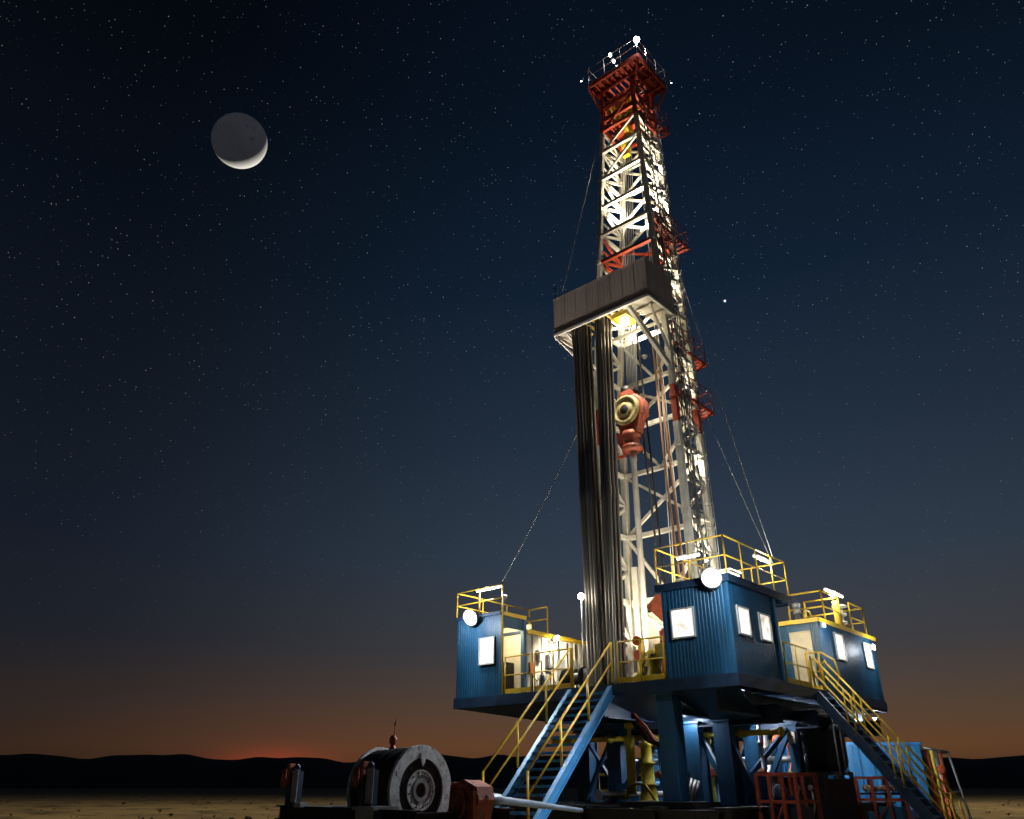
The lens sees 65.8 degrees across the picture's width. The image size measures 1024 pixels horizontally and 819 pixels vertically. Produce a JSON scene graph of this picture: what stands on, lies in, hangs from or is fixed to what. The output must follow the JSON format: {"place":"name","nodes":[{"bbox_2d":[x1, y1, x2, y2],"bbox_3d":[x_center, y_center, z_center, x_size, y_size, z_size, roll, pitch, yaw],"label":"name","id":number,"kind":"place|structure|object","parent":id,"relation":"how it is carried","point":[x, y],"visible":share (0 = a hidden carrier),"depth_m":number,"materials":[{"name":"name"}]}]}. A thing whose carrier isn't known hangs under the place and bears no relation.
{"place":"outdoors","nodes":[
{"label":"outdoors","id":0,"kind":"place"},
{"bbox_2d":[211,113,266,168],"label":"moon","id":1,"kind":"object","parent":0,"point":[238,140],"visible":1,"depth_m":5278.17,"materials":[{"name":"grey stone"}]},
{"bbox_2d":[389,718,396,748],"bbox_3d":[-2.444,6.694,16.330,0.150,0.600,0.148,0,-26,0],"label":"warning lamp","id":2,"kind":"object","parent":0,"point":[393,741],"visible":0.95,"depth_m":16.22,"materials":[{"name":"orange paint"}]},
{"bbox_2d":[0,754,1023,787],"bbox_3d":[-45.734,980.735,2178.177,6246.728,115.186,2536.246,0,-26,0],"label":"hills","id":3,"kind":"structure","parent":0,"point":[113,771],"depth_m":2194.32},
{"bbox_2d":[0,788,1023,818],"bbox_3d":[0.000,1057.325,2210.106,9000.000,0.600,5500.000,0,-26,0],"label":"ground","id":4,"kind":"structure","parent":0,"point":[107,804],"depth_m":63.33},
{"bbox_2d":[275,761,512,818],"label":"trailer","id":5,"kind":"object","parent":4,"relation":"on","point":[365,778],"visible":0.97,"depth_m":14.69,"materials":[{"name":"black metal"}]},
{"bbox_2d":[346,745,450,812],"bbox_3d":[-2.230,7.551,15.711,1.312,1.624,1.624,-21,-33,37],"label":"cable drum","id":6,"kind":"object","parent":5,"relation":"on","point":[416,777],"visible":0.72,"depth_m":15.45,"materials":[{"name":"metal"}]},
{"bbox_2d":[448,780,494,818],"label":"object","id":7,"kind":"object","parent":4,"relation":"on","point":[469,797],"visible":0.94,"depth_m":14.91,"materials":[{"name":"red metal"}]},
{"bbox_2d":[486,793,583,812],"bbox_3d":[0.707,9.269,18.570,0.220,0.544,8.596,-7,-27,15],"label":"drill collar","id":8,"kind":"object","parent":7,"relation":"attached to","point":[500,799],"visible":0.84,"depth_m":17.42,"materials":[{"name":"silver metal"}]},
{"bbox_2d":[1,791,1019,818],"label":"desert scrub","id":9,"kind":"object","parent":4,"relation":"on","point":[248,817],"visible":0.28,"depth_m":45.56,"materials":[{"name":"plant"}]},
{"bbox_2d":[482,642,613,818],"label":"staircase","id":10,"kind":"structure","parent":4,"relation":"on","point":[568,766],"depth_m":23.82,"materials":[{"name":"blue metal"}]},
{"bbox_2d":[599,773,640,790],"bbox_3d":[5.102,17.628,35.862,4.810,2.110,0.120,-21,-33,37],"label":"pipe barrier","id":11,"kind":"object","parent":4,"relation":"on","point":[601,774],"visible":0.02,"depth_m":36.93,"materials":[{"name":"yellow metal"}]},
{"bbox_2d":[453,672,895,818],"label":"rig substructure","id":12,"kind":"object","parent":4,"relation":"on","point":[679,716],"visible":0.69,"depth_m":25.48,"materials":[{"name":"blue metal"}]},
{"bbox_2d":[504,653,531,693],"bbox_3d":[0.207,9.454,28.334,1.296,1.308,0.056,-21,-33,37],"label":"guard rail","id":13,"kind":"object","parent":12,"relation":"on","point":[518,690],"visible":1,"depth_m":28.21,"materials":[{"name":"yellow metal"}]},
{"bbox_2d":[454,581,587,698],"bbox_3d":[0.619,9.662,31.937,2.590,4.100,5.710,-21,-33,37],"label":"tool cabin","id":14,"kind":"object","parent":12,"relation":"on","point":[487,643],"visible":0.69,"depth_m":30.35,"materials":[{"name":"blue metal"}]},
{"bbox_2d":[463,610,476,628],"bbox_3d":[-1.597,8.046,30.343,0.655,0.703,0.349,-19,-32,35],"label":"floodlight","id":15,"kind":"object","parent":14,"relation":"attached to","point":[469,617],"visible":1,"depth_m":30.33,"materials":[{"name":"glass"}]},
{"bbox_2d":[478,636,494,665],"bbox_3d":[-0.943,9.039,29.659,0.800,0.990,0.080,-21,-33,37],"label":"window","id":16,"kind":"structure","parent":14,"relation":"in","point":[486,646],"depth_m":29.66,"materials":[{"name":"glass"}]},
{"bbox_2d":[476,584,501,591],"bbox_3d":[-0.871,6.940,30.769,1.350,0.125,0.130,-21,-33,37],"label":"tube light","id":17,"kind":"object","parent":14,"relation":"attached to","point":[481,590],"visible":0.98,"depth_m":30.73,"materials":[{"name":"glass"}]},
{"bbox_2d":[553,635,559,644],"bbox_3d":[1.765,9.131,31.405,0.299,0.399,0.272,0,-26,0],"label":"floodlight","id":18,"kind":"object","parent":14,"relation":"attached to","point":[556,638],"visible":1,"depth_m":31.39,"materials":[{"name":"metal"}]},
{"bbox_2d":[533,648,573,691],"bbox_3d":[1.428,8.989,27.359,1.756,1.308,0.056,-21,-33,37],"label":"guard rail","id":19,"kind":"object","parent":12,"relation":"on","point":[553,686],"visible":0.94,"depth_m":27.24,"materials":[{"name":"yellow metal"}]},
{"bbox_2d":[559,667,593,688],"bbox_3d":[2.329,9.800,28.560,1.250,0.920,0.760,-21,-33,37],"label":"winch","id":20,"kind":"object","parent":12,"relation":"on","point":[581,675],"visible":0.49,"depth_m":28.32,"materials":[{"name":"black metal"}]},
{"bbox_2d":[571,329,590,668],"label":"drill pipe stand","id":21,"kind":"object","parent":12,"relation":"on","point":[581,507],"visible":0.72,"depth_m":31.85,"materials":[{"name":"metal"}]},
{"bbox_2d":[578,593,584,666],"bbox_3d":[2.621,8.625,29.279,0.260,3.680,0.256,0,-26,0],"label":"lamp post","id":22,"kind":"object","parent":12,"relation":"on","point":[581,596],"visible":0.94,"depth_m":29.59,"materials":[{"name":"metal"}]},
{"bbox_2d":[574,328,594,685],"bbox_3d":[2.924,2.813,32.274,0.329,16.651,0.185,-20,-32,36],"label":"drill pipe stand","id":23,"kind":"object","parent":12,"relation":"on","point":[584,504],"visible":0.72,"depth_m":31.73,"materials":[{"name":"metal"}]},
{"bbox_2d":[577,326,597,685],"bbox_3d":[3.045,2.768,32.180,0.309,16.651,0.185,-22,-33,38],"label":"drill pipe stand","id":24,"kind":"object","parent":12,"relation":"on","point":[588,505],"visible":0.81,"depth_m":31.60,"materials":[{"name":"metal"}]},
{"bbox_2d":[580,325,602,684],"bbox_3d":[3.164,2.722,32.083,0.290,16.651,0.185,-20,-32,36],"label":"drill pipe stand","id":25,"kind":"object","parent":12,"relation":"on","point":[590,487],"visible":0.77,"depth_m":31.42,"materials":[{"name":"metal"}]},
{"bbox_2d":[584,325,606,684],"bbox_3d":[3.336,2.806,32.259,0.290,16.651,0.185,-20,-32,36],"label":"drill pipe stand","id":26,"kind":"object","parent":12,"relation":"on","point":[595,512],"visible":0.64,"depth_m":31.61,"materials":[{"name":"metal"}]},
{"bbox_2d":[588,322,607,675],"bbox_3d":[3.508,2.890,32.434,0.290,16.651,0.185,-20,-32,36],"label":"drill pipe stand","id":27,"kind":"object","parent":12,"relation":"on","point":[596,461],"visible":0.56,"depth_m":32.39,"materials":[{"name":"metal"}]},
{"bbox_2d":[594,319,610,684],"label":"drill pipe stand","id":28,"kind":"object","parent":12,"relation":"on","point":[602,497],"visible":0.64,"depth_m":31.33,"materials":[{"name":"metal"}]},
{"bbox_2d":[598,319,614,683],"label":"drill pipe stand","id":29,"kind":"object","parent":12,"relation":"on","point":[605,483],"visible":0.63,"depth_m":31.36,"materials":[{"name":"metal"}]},
{"bbox_2d":[601,316,618,683],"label":"drill pipe stand","id":30,"kind":"object","parent":12,"relation":"on","point":[609,490],"visible":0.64,"depth_m":31.07,"materials":[{"name":"metal"}]},
{"bbox_2d":[604,316,622,677],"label":"drill pipe stand","id":31,"kind":"object","parent":12,"relation":"on","point":[613,499],"visible":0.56,"depth_m":31.29,"materials":[{"name":"metal"}]},
{"bbox_2d":[608,313,627,682],"bbox_3d":[4.212,2.679,31.995,0.501,16.653,0.180,-21,-33,37],"label":"drill pipe stand","id":32,"kind":"object","parent":12,"relation":"on","point":[617,500],"visible":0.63,"depth_m":31.40,"materials":[{"name":"metal"}]},
{"bbox_2d":[594,789,662,799],"bbox_3d":[5.441,13.766,28.348,0.320,0.312,8.000,-21,-33,37],"label":"flanged pipe","id":33,"kind":"object","parent":12,"relation":"attached to","point":[599,794],"visible":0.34,"depth_m":26.22,"materials":[{"name":"metal"}]},
{"bbox_2d":[616,783,640,802],"bbox_3d":[4.370,13.839,28.560,0.960,0.650,0.947,-21,-33,37],"label":"steel box","id":34,"kind":"object","parent":12,"relation":"on","point":[620,786],"visible":0.14,"depth_m":28.42,"materials":[{"name":"blue paint"}]},
{"bbox_2d":[607,782,659,788],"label":"flanged pipe","id":35,"kind":"object","parent":12,"relation":"attached to","point":[658,785],"visible":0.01,"depth_m":31.03,"materials":[{"name":"metal"}]},
{"bbox_2d":[632,636,646,681],"bbox_3d":[4.793,9.375,29.128,0.661,1.995,0.673,0,-26,0],"label":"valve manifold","id":36,"kind":"object","parent":12,"relation":"on","point":[636,656],"visible":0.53,"depth_m":29.09,"materials":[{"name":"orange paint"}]},
{"bbox_2d":[624,723,658,800],"bbox_3d":[4.367,11.709,26.247,0.920,2.500,1.227,21,-33,-37],"label":"blowout preventer","id":37,"kind":"object","parent":12,"relation":"on","point":[648,784],"visible":0.88,"depth_m":26.12,"materials":[{"name":"yellow paint"}]},
{"bbox_2d":[616,636,666,682],"bbox_3d":[4.098,7.970,25.228,1.786,1.308,0.056,-21,-33,37],"label":"guard rail","id":38,"kind":"object","parent":12,"relation":"on","point":[642,677],"visible":1,"depth_m":25.13,"materials":[{"name":"yellow metal"}]},
{"bbox_2d":[628,712,659,747],"bbox_3d":[4.247,10.687,26.662,1.936,1.372,0.267,-16,-30,30],"label":"hose bundle","id":39,"kind":"object","parent":12,"relation":"hanging from","point":[643,729],"visible":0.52,"depth_m":26.42,"materials":[{"name":"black rubber"}]},
{"bbox_2d":[630,325,660,593],"bbox_3d":[5.724,3.276,33.011,0.101,16.454,0.864,16,-30,-30],"label":"drill pipe stand","id":40,"kind":"object","parent":12,"relation":"on","point":[653,523],"visible":0.53,"depth_m":32.85,"materials":[{"name":"metal"}]},
{"bbox_2d":[636,323,665,583],"bbox_3d":[5.921,3.258,32.973,0.102,16.453,0.779,15,-29,-28],"label":"drill pipe stand","id":41,"kind":"object","parent":12,"relation":"on","point":[654,489],"visible":0.67,"depth_m":33.33,"materials":[{"name":"metal"}]},
{"bbox_2d":[587,39,720,682],"bbox_3d":[6.261,-3.575,36.379,5.052,31.827,4.217,-21,-33,37],"label":"derrick","id":42,"kind":"object","parent":12,"relation":"on","point":[625,104],"visible":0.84,"depth_m":36.39,"materials":[{"name":"white paint"}]},
{"bbox_2d":[503,434,576,580],"bbox_3d":[1.671,2.985,32.831,4.384,8.692,0.030,10,-27,-20],"label":"guy wire","id":43,"kind":"object","parent":42,"relation":"attached to","point":[538,512],"visible":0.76,"depth_m":31.77,"materials":[{"name":"metal"}]},
{"bbox_2d":[561,136,599,295],"bbox_3d":[3.429,-9.788,38.837,2.370,10.256,0.030,4,-26,-8],"label":"guy wire","id":44,"kind":"object","parent":42,"relation":"attached to","point":[580,216],"visible":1,"depth_m":38.67,"materials":[{"name":"metal"}]},
{"bbox_2d":[553,257,675,373],"bbox_3d":[4.473,-3.789,35.095,5.089,5.203,2.200,-21,-33,37],"label":"racking board","id":45,"kind":"object","parent":42,"relation":"attached to","point":[643,285],"visible":0.92,"depth_m":34.30,"materials":[{"name":"brown paint"}]},
{"bbox_2d":[615,385,648,459],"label":"travelling block","id":46,"kind":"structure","parent":42,"relation":"hanging from","point":[631,411],"depth_m":34.12,"materials":[{"name":"red metal"}]},
{"bbox_2d":[629,451,649,650],"bbox_3d":[5.165,6.271,31.682,0.320,9.800,0.320,0,-26,0],"label":"kelly pipe","id":47,"kind":"object","parent":46,"relation":"hanging from","point":[640,556],"visible":0.85,"depth_m":31.86,"materials":[{"name":"metal"}]},
{"bbox_2d":[633,36,639,42],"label":"floodlight","id":48,"kind":"object","parent":42,"relation":"attached to","point":[636,39],"visible":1,"depth_m":40.52,"materials":[{"name":"metal"}]},
{"bbox_2d":[652,335,685,579],"bbox_3d":[6.556,2.694,32.893,0.233,13.504,0.792,10,-27,-20],"label":"standpipe hose","id":49,"kind":"object","parent":42,"relation":"attached to","point":[671,472],"visible":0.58,"depth_m":33.19,"materials":[{"name":"rubber"}]},
{"bbox_2d":[681,278,772,555],"bbox_3d":[8.374,-1.015,32.461,0.027,15.588,4.511,6,-26,-13],"label":"guy wire","id":50,"kind":"object","parent":42,"relation":"attached to","point":[726,418],"visible":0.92,"depth_m":31.40,"materials":[{"name":"metal"}]},
{"bbox_2d":[705,412,772,562],"bbox_3d":[8.783,2.738,31.154,0.030,7.692,3.843,5,-26,-10],"label":"guy wire","id":51,"kind":"object","parent":42,"relation":"attached to","point":[738,487],"visible":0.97,"depth_m":30.81,"materials":[{"name":"metal"}]},
{"bbox_2d":[642,642,667,680],"bbox_3d":[5.099,8.747,27.065,1.328,1.450,0.599,-23,-34,39],"label":"pipe tong","id":52,"kind":"object","parent":12,"relation":"on","point":[652,667],"visible":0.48,"depth_m":27.10,"materials":[{"name":"yellow metal"}]},
{"bbox_2d":[648,612,662,669],"bbox_3d":[5.866,9.929,31.800,1.000,3.500,0.450,-21,-33,37],"label":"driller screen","id":53,"kind":"object","parent":12,"relation":"on","point":[654,629],"visible":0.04,"depth_m":32.07,"materials":[{"name":"white"}]},
{"bbox_2d":[655,748,663,800],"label":"riser pipe","id":54,"kind":"object","parent":12,"relation":"attached to","point":[658,774],"visible":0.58,"depth_m":29.77,"materials":[{"name":"blue metal"}]},
{"bbox_2d":[646,579,684,672],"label":"drawworks","id":55,"kind":"object","parent":12,"relation":"on","point":[654,606],"visible":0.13,"depth_m":28.79,"materials":[{"name":"red paint"}]},
{"bbox_2d":[551,727,783,743],"bbox_3d":[5.046,11.429,27.632,9.200,0.281,0.288,-21,-33,37],"label":"flanged pipe","id":56,"kind":"object","parent":12,"relation":"attached to","point":[741,733],"visible":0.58,"depth_m":26.43,"materials":[{"name":"metal"}]},
{"bbox_2d":[689,778,692,793],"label":"short pipe","id":57,"kind":"object","parent":12,"relation":"on","point":[690,782],"visible":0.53,"depth_m":25.06,"materials":[{"name":"metal"}]},
{"bbox_2d":[690,779,696,800],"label":"short pipe","id":58,"kind":"object","parent":12,"relation":"on","point":[693,789],"visible":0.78,"depth_m":24.87,"materials":[{"name":"metal"}]},
{"bbox_2d":[693,780,699,800],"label":"short pipe","id":59,"kind":"object","parent":12,"relation":"on","point":[696,790],"visible":0.88,"depth_m":24.78,"materials":[{"name":"metal"}]},
{"bbox_2d":[708,738,716,801],"bbox_3d":[7.271,12.952,28.906,0.348,2.550,0.499,-12,-28,24],"label":"riser pipe","id":60,"kind":"object","parent":12,"relation":"attached to","point":[713,782],"visible":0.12,"depth_m":28.60,"materials":[{"name":"metal"}]},
{"bbox_2d":[710,727,719,801],"bbox_3d":[7.062,12.329,27.603,0.274,2.550,0.466,-14,-29,27],"label":"riser pipe","id":61,"kind":"object","parent":12,"relation":"attached to","point":[713,773],"visible":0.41,"depth_m":27.37,"materials":[{"name":"blue metal"}]},
{"bbox_2d":[635,754,808,764],"bbox_3d":[7.092,13.122,29.553,8.200,0.343,0.352,-21,-33,37],"label":"flanged pipe","id":62,"kind":"object","parent":12,"relation":"attached to","point":[770,759],"visible":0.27,"depth_m":27.78,"materials":[{"name":"metal"}]},
{"bbox_2d":[653,534,792,681],"bbox_3d":[7.099,6.817,26.025,2.610,4.136,4.610,-21,-33,37],"label":"control cabin","id":63,"kind":"object","parent":12,"relation":"on","point":[730,624],"visible":0.92,"depth_m":24.52,"materials":[{"name":"blue metal"}]},
{"bbox_2d":[670,606,696,639],"bbox_3d":[5.322,6.645,24.660,0.830,0.920,0.080,-21,-33,37],"label":"window","id":64,"kind":"structure","parent":63,"relation":"in","point":[682,620],"depth_m":24.66,"materials":[{"name":"glass"}]},
{"bbox_2d":[676,552,699,559],"bbox_3d":[5.746,4.780,25.831,0.800,0.125,0.130,-21,-33,37],"label":"tube light","id":65,"kind":"object","parent":63,"relation":"attached to","point":[685,556],"visible":0.83,"depth_m":25.80,"materials":[{"name":"plastic"}]},
{"bbox_2d":[701,567,721,591],"bbox_3d":[6.097,5.203,24.170,0.656,0.710,0.326,-14,-29,27],"label":"floodlight","id":66,"kind":"object","parent":63,"relation":"attached to","point":[711,577],"visible":1,"depth_m":24.15,"materials":[{"name":"metal"}]},
{"bbox_2d":[735,605,752,636],"bbox_3d":[7.092,6.476,24.248,0.080,0.870,0.790,-21,-33,37],"label":"window","id":67,"kind":"structure","parent":63,"relation":"in","point":[743,615],"depth_m":24.25,"materials":[{"name":"glass"}]},
{"bbox_2d":[752,554,771,563],"bbox_3d":[8.451,5.052,26.748,0.130,0.125,1.200,-21,-33,37],"label":"tube light","id":68,"kind":"object","parent":63,"relation":"attached to","point":[762,558],"visible":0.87,"depth_m":26.67,"materials":[{"name":"plastic"}]},
{"bbox_2d":[757,612,772,642],"bbox_3d":[8.066,6.951,25.242,0.080,0.870,0.770,-21,-33,37],"label":"window","id":69,"kind":"structure","parent":63,"relation":"in","point":[764,621],"depth_m":25.24,"materials":[{"name":"glass"}]},
{"bbox_2d":[743,772,769,805],"bbox_3d":[7.783,12.114,25.297,0.560,0.950,0.947,-21,-33,37],"label":"steel box","id":70,"kind":"object","parent":12,"relation":"on","point":[750,799],"visible":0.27,"depth_m":25.11,"materials":[{"name":"blue paint"}]},
{"bbox_2d":[756,725,766,771],"bbox_3d":[8.214,11.595,26.067,0.260,2.550,0.443,-13,-29,26],"label":"riser pipe","id":71,"kind":"object","parent":12,"relation":"attached to","point":[763,768],"visible":0.49,"depth_m":26.21,"materials":[{"name":"metal"}]},
{"bbox_2d":[763,735,774,790],"bbox_3d":[9.541,13.180,29.383,0.348,2.550,0.499,-12,-28,24],"label":"riser pipe","id":72,"kind":"object","parent":12,"relation":"attached to","point":[766,742],"visible":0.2,"depth_m":29.62,"materials":[{"name":"metal"}]},
{"bbox_2d":[772,743,789,782],"bbox_3d":[10.324,13.545,29.511,0.950,2.000,1.100,-21,-33,37],"label":"blue tank","id":73,"kind":"object","parent":12,"relation":"on","point":[783,767],"visible":0.2,"depth_m":29.32,"materials":[{"name":"metal"}]},
{"bbox_2d":[786,743,792,771],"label":"riser pipe","id":74,"kind":"object","parent":12,"relation":"attached to","point":[790,769],"visible":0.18,"depth_m":28.01,"materials":[{"name":"white metal"}]},
{"bbox_2d":[787,731,795,743],"bbox_3d":[9.505,11.158,26.949,0.250,0.380,0.030,-21,-33,37],"label":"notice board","id":75,"kind":"object","parent":12,"relation":"attached to","point":[791,736],"visible":1,"depth_m":26.93,"materials":[{"name":"white"}]},
{"bbox_2d":[781,641,812,687],"bbox_3d":[9.465,8.468,26.269,0.056,1.308,1.956,-21,-33,37],"label":"guard rail","id":76,"kind":"object","parent":12,"relation":"on","point":[799,682],"visible":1,"depth_m":26.17,"materials":[{"name":"yellow metal"}]},
{"bbox_2d":[804,651,824,689],"bbox_3d":[10.594,9.171,27.741,0.526,1.308,0.056,-21,-33,37],"label":"guard rail","id":77,"kind":"object","parent":12,"relation":"on","point":[820,687],"visible":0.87,"depth_m":27.79,"materials":[{"name":"yellow metal"}]},
{"bbox_2d":[775,772,859,818],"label":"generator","id":78,"kind":"object","parent":12,"relation":"on","point":[838,798],"visible":0.66,"depth_m":24.38,"materials":[{"name":"black metal"}]},
{"bbox_2d":[778,590,887,709],"bbox_3d":[12.021,9.484,30.816,2.632,3.915,5.830,-21,-33,37],"label":"cabin","id":79,"kind":"object","parent":12,"relation":"on","point":[850,652],"visible":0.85,"depth_m":29.35,"materials":[{"name":"blue metal"}]},
{"bbox_2d":[789,630,818,685],"bbox_3d":[10.497,9.026,28.449,0.800,2.040,0.124,-21,-33,37],"label":"door","id":80,"kind":"structure","parent":79,"relation":"in","point":[802,638],"depth_m":28.56,"materials":[{"name":"beige metal"}]},
{"bbox_2d":[823,587,843,597],"bbox_3d":[12.374,7.046,30.458,0.130,0.125,1.700,-21,-33,37],"label":"tube light","id":81,"kind":"object","parent":79,"relation":"attached to","point":[829,590],"visible":1,"depth_m":30.34,"materials":[{"name":"plastic"}]},
{"bbox_2d":[833,632,847,661],"bbox_3d":[12.223,8.846,29.510,0.080,0.980,0.880,-21,-33,37],"label":"window","id":82,"kind":"structure","parent":79,"relation":"in","point":[839,642],"depth_m":29.51,"materials":[{"name":"glass"}]},
{"bbox_2d":[862,642,874,669],"bbox_3d":[14.151,9.785,31.476,0.080,0.980,0.800,-21,-33,37],"label":"window","id":83,"kind":"structure","parent":79,"relation":"in","point":[867,651],"depth_m":31.49,"materials":[{"name":"glass"}]},
{"bbox_2d":[754,772,822,818],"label":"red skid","id":84,"kind":"object","parent":4,"relation":"on","point":[783,804],"visible":1,"depth_m":22.31,"materials":[{"name":"metal"}]},
{"bbox_2d":[800,706,859,815],"bbox_3d":[10.785,12.433,27.299,1.660,4.100,1.632,-17,-30,31],"label":"storage tank","id":85,"kind":"object","parent":4,"relation":"on","point":[824,748],"visible":0.47,"depth_m":26.96,"materials":[{"name":"metal"}]},
{"bbox_2d":[841,742,931,818],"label":"mud tank","id":86,"kind":"object","parent":4,"relation":"on","point":[860,764],"visible":0.2,"depth_m":32.78,"materials":[{"name":"blue metal"}]},
{"bbox_2d":[810,651,965,818],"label":"staircase","id":87,"kind":"structure","parent":4,"relation":"on","point":[900,782],"depth_m":25.00,"materials":[{"name":"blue metal"}]},
{"bbox_2d":[854,776,921,818],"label":"metal rack","id":88,"kind":"object","parent":4,"relation":"on","point":[889,810],"visible":0.69,"depth_m":25.67,"materials":[{"name":"metal"}]},
{"bbox_2d":[937,765,952,818],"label":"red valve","id":89,"kind":"object","parent":4,"relation":"on","point":[941,769],"visible":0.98,"depth_m":32.60,"materials":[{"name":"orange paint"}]},
{"bbox_2d":[920,746,971,818],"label":"pipe rack","id":90,"kind":"object","parent":4,"relation":"on","point":[932,752],"visible":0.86,"depth_m":32.94,"materials":[{"name":"metal"}]},
{"bbox_2d":[0,0,1023,761],"label":"sky","id":91,"kind":"structure","parent":0,"point":[264,426],"materials":[{"name":"blue"}]}
]}

